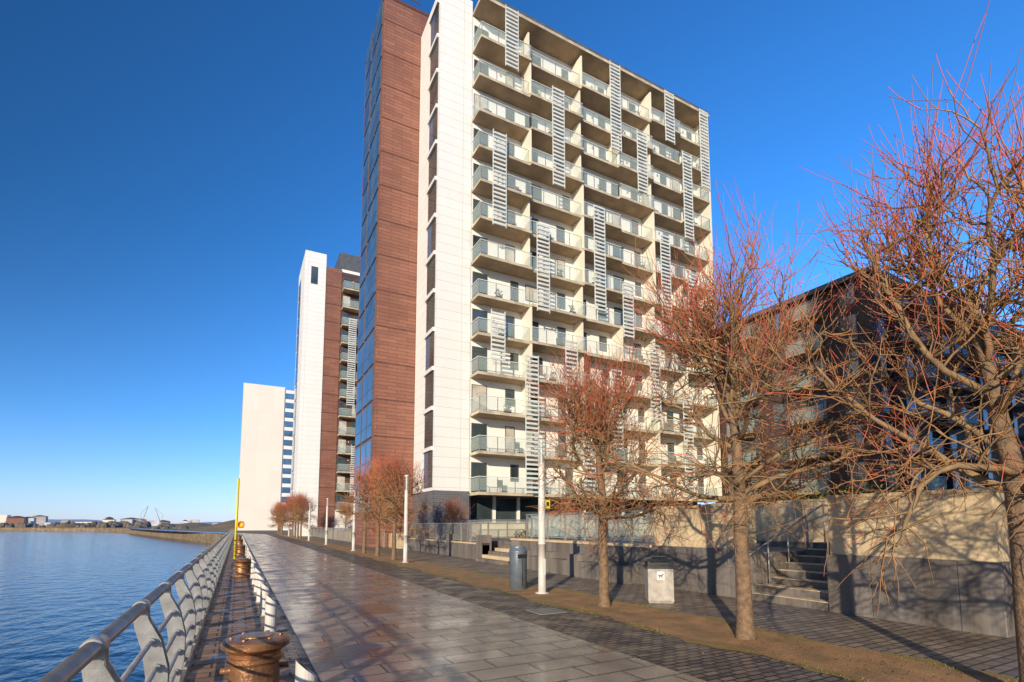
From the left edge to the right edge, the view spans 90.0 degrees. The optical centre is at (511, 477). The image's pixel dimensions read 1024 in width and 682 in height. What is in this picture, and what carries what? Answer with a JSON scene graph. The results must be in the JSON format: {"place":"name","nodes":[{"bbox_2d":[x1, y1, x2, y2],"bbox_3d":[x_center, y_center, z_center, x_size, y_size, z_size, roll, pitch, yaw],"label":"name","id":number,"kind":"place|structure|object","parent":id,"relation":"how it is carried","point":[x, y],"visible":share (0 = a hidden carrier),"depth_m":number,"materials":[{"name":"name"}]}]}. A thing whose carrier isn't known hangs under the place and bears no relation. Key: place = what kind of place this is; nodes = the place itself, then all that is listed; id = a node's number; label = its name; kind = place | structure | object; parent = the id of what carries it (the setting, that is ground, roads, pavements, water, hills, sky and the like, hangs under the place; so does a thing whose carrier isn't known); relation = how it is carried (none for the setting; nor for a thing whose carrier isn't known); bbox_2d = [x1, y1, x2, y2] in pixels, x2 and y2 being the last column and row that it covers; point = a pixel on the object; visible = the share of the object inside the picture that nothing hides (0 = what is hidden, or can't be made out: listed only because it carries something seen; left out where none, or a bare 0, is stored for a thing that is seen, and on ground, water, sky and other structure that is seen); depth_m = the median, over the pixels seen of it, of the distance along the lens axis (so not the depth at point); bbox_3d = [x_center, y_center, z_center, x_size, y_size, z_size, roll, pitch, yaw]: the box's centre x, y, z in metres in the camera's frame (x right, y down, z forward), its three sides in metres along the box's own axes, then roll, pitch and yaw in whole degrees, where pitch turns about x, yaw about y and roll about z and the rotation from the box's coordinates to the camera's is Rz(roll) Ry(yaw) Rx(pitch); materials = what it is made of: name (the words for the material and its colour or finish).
{"place":"outdoors","nodes":[
{"label":"outdoors","id":0,"kind":"place"},
{"bbox_2d":[0,531,211,681],"bbox_3d":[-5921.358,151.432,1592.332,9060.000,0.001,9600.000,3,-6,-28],"label":"river water","id":1,"kind":"structure","parent":0,"point":[64,595],"depth_m":29.36,"materials":[{"name":"blue liquid"}]},
{"bbox_2d":[0,515,216,525],"bbox_3d":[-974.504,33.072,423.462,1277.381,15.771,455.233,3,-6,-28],"label":"distant buildings","id":2,"kind":"structure","parent":0,"point":[41,520],"depth_m":623.48,"materials":[{"name":"ceramic"}]},
{"bbox_2d":[48,519,220,523],"bbox_3d":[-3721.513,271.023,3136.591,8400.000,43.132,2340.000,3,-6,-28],"label":"distant hills","id":3,"kind":"structure","parent":0,"point":[71,520],"depth_m":3276.29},
{"bbox_2d":[0,526,287,543],"bbox_3d":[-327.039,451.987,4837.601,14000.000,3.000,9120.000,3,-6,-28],"label":"ground","id":4,"kind":"structure","parent":0,"point":[210,538],"depth_m":163.30,"materials":[{"name":"beige concrete"}]},
{"bbox_2d":[0,521,188,528],"bbox_3d":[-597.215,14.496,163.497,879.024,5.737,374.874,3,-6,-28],"label":"distant treeline","id":5,"kind":"object","parent":4,"relation":"on","point":[140,524],"visible":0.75,"depth_m":319.33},
{"bbox_2d":[48,520,234,529],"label":"grass mound","id":6,"kind":"object","parent":4,"relation":"on","point":[228,525],"depth_m":183.31,"materials":[{"name":"green plant"}]},
{"bbox_2d":[165,536,233,681],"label":"quay coping","id":7,"kind":"object","parent":4,"relation":"on","point":[184,675],"visible":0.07,"depth_m":7.46,"materials":[{"name":"stone"}]},
{"bbox_2d":[37,528,233,681],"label":"quay railing","id":8,"kind":"object","parent":7,"relation":"on","point":[89,658],"visible":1,"depth_m":4.04,"materials":[{"name":"metal"}]},
{"bbox_2d":[237,383,293,529],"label":"apartment block","id":9,"kind":"structure","parent":4,"relation":"on","point":[266,448],"depth_m":156.00,"materials":[{"name":"white paint"}]},
{"bbox_2d":[266,499,286,533],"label":"bare lime tree","id":10,"kind":"object","parent":4,"relation":"on","point":[276,520],"visible":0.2,"depth_m":91.93,"materials":[{"name":"brown plant"}]},
{"bbox_2d":[269,499,286,533],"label":"bare lime tree","id":11,"kind":"object","parent":4,"relation":"on","point":[274,509],"visible":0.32,"depth_m":89.01,"materials":[{"name":"brown plant"}]},
{"bbox_2d":[269,501,286,533],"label":"bare lime tree","id":12,"kind":"object","parent":4,"relation":"on","point":[273,517],"visible":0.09,"depth_m":95.21,"materials":[{"name":"brown plant"}]},
{"bbox_2d":[271,502,287,534],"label":"bare lime tree","id":13,"kind":"object","parent":4,"relation":"on","point":[281,511],"visible":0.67,"depth_m":86.37,"materials":[{"name":"brown plant"}]},
{"bbox_2d":[280,493,304,536],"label":"bare lime tree","id":14,"kind":"object","parent":4,"relation":"on","point":[288,515],"visible":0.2,"depth_m":69.71,"materials":[{"name":"brown plant"}]},
{"bbox_2d":[280,488,310,537],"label":"bare lime tree","id":15,"kind":"object","parent":4,"relation":"on","point":[289,517],"visible":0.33,"depth_m":66.34,"materials":[{"name":"brown plant"}]},
{"bbox_2d":[286,492,314,537],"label":"bare lime tree","id":16,"kind":"object","parent":4,"relation":"on","point":[297,511],"visible":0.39,"depth_m":64.27,"materials":[{"name":"brown plant"}]},
{"bbox_2d":[336,458,391,552],"bbox_3d":[-8.656,1.541,30.595,3.341,6.077,3.592,-1,-5,11],"label":"bare lime tree","id":17,"kind":"object","parent":4,"relation":"on","point":[365,487],"visible":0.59,"depth_m":30.36,"materials":[{"name":"brown plant"}]},
{"bbox_2d":[139,529,294,681],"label":"quay paving","id":18,"kind":"structure","parent":0,"point":[228,616],"depth_m":8.89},
{"bbox_2d":[143,529,319,681],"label":"setts band","id":19,"kind":"object","parent":18,"relation":"on","point":[293,650],"visible":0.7,"depth_m":7.30,"materials":[{"name":"grey stone"}]},
{"bbox_2d":[232,478,244,558],"bbox_3d":[-13.603,2.059,25.531,0.508,4.000,0.280,3,-6,-28],"label":"lifebuoy post","id":20,"kind":"object","parent":18,"relation":"on","point":[239,524],"visible":0.94,"depth_m":25.46,"materials":[{"name":"yellow metal"}]},
{"bbox_2d":[237,539,242,544],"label":"mooring bollard","id":21,"kind":"object","parent":18,"relation":"on","point":[239,541],"visible":0.57,"depth_m":40.60,"materials":[{"name":"metal"}]},
{"bbox_2d":[236,544,244,554],"bbox_3d":[-15.349,4.096,28.959,0.660,0.578,0.660,3,-6,-28],"label":"mooring bollard","id":22,"kind":"object","parent":18,"relation":"on","point":[240,549],"visible":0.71,"depth_m":28.75,"materials":[{"name":"metal"}]},
{"bbox_2d":[231,558,253,576],"bbox_3d":[-8.991,2.995,17.102,0.660,0.578,0.660,3,-6,-28],"label":"mooring bollard","id":23,"kind":"object","parent":18,"relation":"on","point":[242,567],"visible":0.95,"depth_m":16.89,"materials":[{"name":"metal"}]},
{"bbox_2d":[250,559,256,577],"bbox_3d":[-8.208,2.895,16.278,0.240,0.618,0.240,3,-6,-28],"label":"steel bollard","id":24,"kind":"object","parent":18,"relation":"on","point":[253,561],"visible":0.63,"depth_m":16.21,"materials":[{"name":"silver metal"}]},
{"bbox_2d":[220,630,289,681],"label":"mooring bollard","id":25,"kind":"object","parent":18,"relation":"on","point":[254,656],"visible":1,"depth_m":5.02,"materials":[{"name":"metal"}]},
{"bbox_2d":[251,563,258,584],"bbox_3d":[-7.313,2.740,14.609,0.240,0.618,0.240,3,-6,-28],"label":"steel bollard","id":26,"kind":"object","parent":18,"relation":"on","point":[254,567],"visible":0.56,"depth_m":14.54,"materials":[{"name":"silver metal"}]},
{"bbox_2d":[253,568,261,592],"bbox_3d":[-6.418,2.586,12.941,0.240,0.618,0.240,3,-6,-28],"label":"steel bollard","id":27,"kind":"object","parent":18,"relation":"on","point":[257,571],"visible":0.66,"depth_m":12.87,"materials":[{"name":"silver metal"}]},
{"bbox_2d":[255,574,265,602],"bbox_3d":[-5.523,2.431,11.272,0.240,0.618,0.240,3,-6,-28],"label":"steel bollard","id":28,"kind":"object","parent":18,"relation":"on","point":[260,579],"visible":0.65,"depth_m":11.20,"materials":[{"name":"silver metal"}]},
{"bbox_2d":[257,582,270,615],"bbox_3d":[-4.628,2.276,9.603,0.240,0.618,0.240,3,-6,-28],"label":"steel bollard","id":29,"kind":"object","parent":18,"relation":"on","point":[265,590],"visible":0.7,"depth_m":9.53,"materials":[{"name":"silver metal"}]},
{"bbox_2d":[264,594,277,631],"bbox_3d":[-3.733,2.121,7.934,0.240,0.618,0.240,3,-6,-28],"label":"steel bollard","id":30,"kind":"object","parent":18,"relation":"on","point":[270,614],"visible":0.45,"depth_m":7.87,"materials":[{"name":"white metal"}]},
{"bbox_2d":[295,660,317,681],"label":"steel bollard","id":31,"kind":"object","parent":18,"relation":"on","point":[303,673],"visible":1,"depth_m":4.03,"materials":[{"name":"white metal"}]},
{"bbox_2d":[289,250,359,535],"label":"apartment tower","id":32,"kind":"structure","parent":0,"point":[323,439],"depth_m":79.47,"materials":[{"name":"paint"}]},
{"bbox_2d":[144,529,706,681],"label":"promenade path","id":33,"kind":"structure","parent":0,"point":[458,640],"depth_m":7.83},
{"bbox_2d":[139,528,853,681],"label":"setts band","id":34,"kind":"object","parent":33,"relation":"on","point":[687,658],"visible":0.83,"depth_m":7.69,"materials":[{"name":"grey stone"}]},
{"bbox_2d":[526,608,565,614],"bbox_3d":[0.666,2.618,10.019,0.600,0.013,0.600,3,-6,-28],"label":"access cover","id":35,"kind":"object","parent":34,"relation":"on","point":[542,611],"visible":1,"depth_m":9.95,"materials":[{"name":"metal"}]},
{"bbox_2d":[0,0,1023,523],"label":"sky","id":36,"kind":"structure","parent":0,"point":[170,170],"materials":[{"name":"blue"}]},
{"bbox_2d":[353,0,721,546],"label":"apartment tower","id":37,"kind":"structure","parent":0,"point":[525,175],"depth_m":41.22,"materials":[{"name":"white brick"}]},
{"bbox_2d":[248,534,1018,681],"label":"plaza paving","id":38,"kind":"structure","parent":0,"point":[977,651],"depth_m":8.65,"materials":[{"name":"grey stone"}]},
{"bbox_2d":[290,493,317,538],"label":"bare lime tree","id":39,"kind":"object","parent":38,"relation":"on","point":[303,506],"visible":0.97,"depth_m":61.24,"materials":[{"name":"brown plant"}]},
{"bbox_2d":[333,500,352,529],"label":"bare lime tree","id":40,"kind":"object","parent":38,"relation":"on","point":[346,514],"visible":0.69,"depth_m":61.64,"materials":[{"name":"brown plant"}]},
{"bbox_2d":[310,527,384,547],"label":"steel fence","id":41,"kind":"object","parent":38,"relation":"on","point":[316,533],"visible":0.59,"depth_m":56.48,"materials":[{"name":"grey metal"}]},
{"bbox_2d":[318,530,403,548],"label":"boundary wall","id":42,"kind":"structure","parent":38,"relation":"on","point":[399,542],"depth_m":36.99,"materials":[{"name":"stone"}]},
{"bbox_2d":[408,533,491,559],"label":"granite wall","id":43,"kind":"structure","parent":38,"relation":"on","point":[451,546],"depth_m":27.78,"materials":[{"name":"stone"}]},
{"bbox_2d":[408,523,481,541],"bbox_3d":[-4.430,3.214,30.423,0.070,0.980,12.401,3,-6,-28],"label":"steel fence","id":44,"kind":"object","parent":43,"relation":"on","point":[468,528],"visible":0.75,"depth_m":28.55,"materials":[{"name":"grey metal"}]},
{"bbox_2d":[438,493,471,537],"bbox_3d":[-3.513,2.749,30.863,2.179,3.682,2.342,4,-7,-39],"label":"bare lime tree","id":45,"kind":"object","parent":38,"relation":"on","point":[451,506],"visible":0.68,"depth_m":30.79,"materials":[{"name":"brown plant"}]},
{"bbox_2d":[475,544,510,564],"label":"entrance steps","id":46,"kind":"structure","parent":38,"relation":"on","point":[499,556],"depth_m":23.22,"materials":[{"name":"stone"}]},
{"bbox_2d":[550,500,581,535],"bbox_3d":[3.272,2.796,31.017,1.997,3.616,2.147,0,-5,5],"label":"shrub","id":47,"kind":"object","parent":38,"relation":"on","point":[568,518],"visible":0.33,"depth_m":30.86,"materials":[{"name":"brown plant"}]},
{"bbox_2d":[510,538,653,583],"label":"granite wall","id":48,"kind":"structure","parent":38,"relation":"on","point":[573,558],"depth_m":16.63,"materials":[{"name":"stone"}]},
{"bbox_2d":[513,312,697,606],"bbox_3d":[1.890,-0.244,10.696,3.419,5.954,3.900,-3,-6,29],"label":"bare lime tree","id":49,"kind":"object","parent":38,"relation":"on","point":[599,420],"visible":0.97,"depth_m":10.49,"materials":[{"name":"brown plant"}]},
{"bbox_2d":[434,536,806,583],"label":"raised terrace","id":50,"kind":"structure","parent":38,"relation":"on","point":[778,556],"depth_m":12.62,"materials":[{"name":"stone"}]},
{"bbox_2d":[446,519,652,536],"bbox_3d":[7.939,3.809,38.628,27.430,1.150,0.070,3,-6,-28],"label":"steel fence","id":51,"kind":"object","parent":50,"relation":"on","point":[518,519],"visible":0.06,"depth_m":34.09,"materials":[{"name":"grey metal"}]},
{"bbox_2d":[458,521,644,530],"bbox_3d":[7.615,3.893,39.693,25.250,1.190,1.497,3,-6,-28],"label":"hedge","id":52,"kind":"object","parent":50,"relation":"on","point":[519,522],"visible":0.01,"depth_m":35.34,"materials":[{"name":"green plant"}]},
{"bbox_2d":[468,520,634,537],"bbox_3d":[2.971,3.248,32.031,12.430,1.050,0.070,3,-6,-28],"label":"steel fence","id":53,"kind":"object","parent":50,"relation":"on","point":[525,525],"visible":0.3,"depth_m":30.29,"materials":[{"name":"grey metal"}]},
{"bbox_2d":[472,523,653,537],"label":"boundary wall","id":54,"kind":"structure","parent":50,"relation":"on","point":[497,530],"depth_m":32.09,"materials":[{"name":"stone"}]},
{"bbox_2d":[515,524,652,538],"bbox_3d":[3.811,2.936,27.218,7.702,0.911,2.503,3,-6,-28],"label":"hedge","id":55,"kind":"object","parent":50,"relation":"on","point":[592,532],"visible":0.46,"depth_m":26.72,"materials":[{"name":"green plant"}]},
{"bbox_2d":[526,510,653,542],"bbox_3d":[2.504,1.784,18.579,0.070,1.020,8.030,3,-6,-28],"label":"glass balustrade","id":56,"kind":"object","parent":50,"relation":"on","point":[565,537],"visible":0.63,"depth_m":18.42,"materials":[{"name":"metal"}]},
{"bbox_2d":[526,515,653,537],"bbox_3d":[6.356,2.409,25.157,12.980,1.050,0.070,3,-6,-28],"label":"glass balustrade","id":57,"kind":"object","parent":50,"relation":"on","point":[637,535],"visible":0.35,"depth_m":23.35,"materials":[{"name":"metal"}]},
{"bbox_2d":[705,499,828,547],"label":"garden wall","id":58,"kind":"structure","parent":50,"relation":"on","point":[766,519],"depth_m":15.05,"materials":[{"name":"stone"}]},
{"bbox_2d":[723,478,941,502],"bbox_3d":[9.198,1.108,15.643,1.537,2.043,6.130,3,-6,-28],"label":"evergreen shrub","id":59,"kind":"object","parent":50,"relation":"on","point":[821,495],"visible":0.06,"depth_m":14.85,"materials":[{"name":"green plant"}]},
{"bbox_2d":[1006,515,1010,560],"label":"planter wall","id":60,"kind":"structure","parent":50,"relation":"on","point":[1008,537],"depth_m":8.16,"materials":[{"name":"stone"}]},
{"bbox_2d":[273,533,1017,681],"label":"earth planting strip","id":61,"kind":"object","parent":38,"relation":"on","point":[847,666],"visible":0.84,"depth_m":7.59,"materials":[{"name":"brown soil"}]},
{"bbox_2d":[307,503,310,540],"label":"lamp column","id":62,"kind":"structure","parent":61,"relation":"on","point":[309,525],"depth_m":53.99,"materials":[{"name":"white metal"}]},
{"bbox_2d":[324,498,328,544],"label":"lamp column","id":63,"kind":"structure","parent":61,"relation":"on","point":[326,532],"depth_m":43.49,"materials":[{"name":"white metal"}]},
{"bbox_2d":[351,490,355,550],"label":"lamp column","id":64,"kind":"structure","parent":61,"relation":"on","point":[353,538],"depth_m":33.25,"materials":[{"name":"white metal"}]},
{"bbox_2d":[351,447,408,555],"bbox_3d":[-7.083,1.271,27.783,3.341,6.095,3.592,2,-6,-24],"label":"bare lime tree","id":65,"kind":"object","parent":61,"relation":"on","point":[375,483],"visible":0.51,"depth_m":27.49,"materials":[{"name":"brown plant"}]},
{"bbox_2d":[362,444,436,559],"bbox_3d":[-5.587,1.163,24.969,3.514,5.785,3.268,-2,-6,20],"label":"bare lime tree","id":66,"kind":"object","parent":61,"relation":"on","point":[396,469],"visible":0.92,"depth_m":24.86,"materials":[{"name":"brown plant"}]},
{"bbox_2d":[402,475,408,562],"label":"lamp column","id":67,"kind":"structure","parent":61,"relation":"on","point":[405,547],"depth_m":23.00,"materials":[{"name":"white metal"}]},
{"bbox_2d":[509,546,526,589],"bbox_3d":[0.166,2.390,13.582,0.490,1.130,0.497,3,-6,-28],"label":"cylindrical litter bin","id":68,"kind":"object","parent":61,"relation":"on","point":[518,565],"visible":0.99,"depth_m":13.39,"materials":[{"name":"grey metal"}]},
{"bbox_2d":[535,435,549,593],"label":"lamp column","id":69,"kind":"structure","parent":61,"relation":"on","point":[541,558],"depth_m":12.70,"materials":[{"name":"white metal"}]},
{"bbox_2d":[214,558,1012,681],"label":"leaf litter","id":70,"kind":"object","parent":61,"relation":"on","point":[665,624],"visible":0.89,"depth_m":8.06,"materials":[{"name":"brown plant"}]},
{"bbox_2d":[356,555,1017,681],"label":"grass tufts","id":71,"kind":"object","parent":61,"relation":"on","point":[936,665],"visible":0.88,"depth_m":7.87,"materials":[{"name":"green plant"}]},
{"bbox_2d":[272,533,1018,681],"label":"moss edge","id":72,"kind":"object","parent":38,"relation":"on","point":[735,648],"visible":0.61,"depth_m":7.68,"materials":[{"name":"green plant"}]},
{"bbox_2d":[643,556,674,603],"bbox_3d":[3.257,2.258,11.362,0.600,0.990,0.600,-1,-5,7],"label":"dog waste bin","id":73,"kind":"object","parent":38,"relation":"on","point":[659,581],"visible":1,"depth_m":11.10,"materials":[{"name":"grey plastic"}]},
{"bbox_2d":[652,503,761,597],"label":"terrace wall","id":74,"kind":"structure","parent":38,"relation":"on","point":[699,567],"depth_m":12.79,"materials":[{"name":"stone"}]},
{"bbox_2d":[575,177,935,639],"bbox_3d":[3.345,-0.963,7.999,4.842,6.898,5.056,3,-6,-28],"label":"bare lime tree","id":75,"kind":"object","parent":38,"relation":"on","point":[723,376],"visible":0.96,"depth_m":7.60,"materials":[{"name":"brown plant"}]},
{"bbox_2d":[752,542,829,610],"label":"stone steps","id":76,"kind":"structure","parent":38,"relation":"on","point":[802,581],"depth_m":11.43,"materials":[{"name":"stone"}]},
{"bbox_2d":[749,504,826,583],"bbox_3d":[7.077,1.758,12.569,3.972,2.222,0.044,3,-6,-28],"label":"stair handrail","id":77,"kind":"object","parent":76,"relation":"on","point":[780,533],"visible":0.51,"depth_m":12.36,"materials":[{"name":"metal"}]},
{"bbox_2d":[715,266,1023,503],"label":"brick apartment block","id":78,"kind":"structure","parent":38,"relation":"on","point":[861,319],"depth_m":39.78,"materials":[{"name":"brown brick"}]},
{"bbox_2d":[750,0,1023,681],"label":"bare lime tree","id":79,"kind":"object","parent":38,"relation":"on","point":[975,326],"visible":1,"depth_m":5.28,"materials":[{"name":"brown plant"}]},
{"bbox_2d":[825,487,1015,637],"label":"terrace wall","id":80,"kind":"structure","parent":38,"relation":"on","point":[969,589],"depth_m":8.60,"materials":[{"name":"stone"}]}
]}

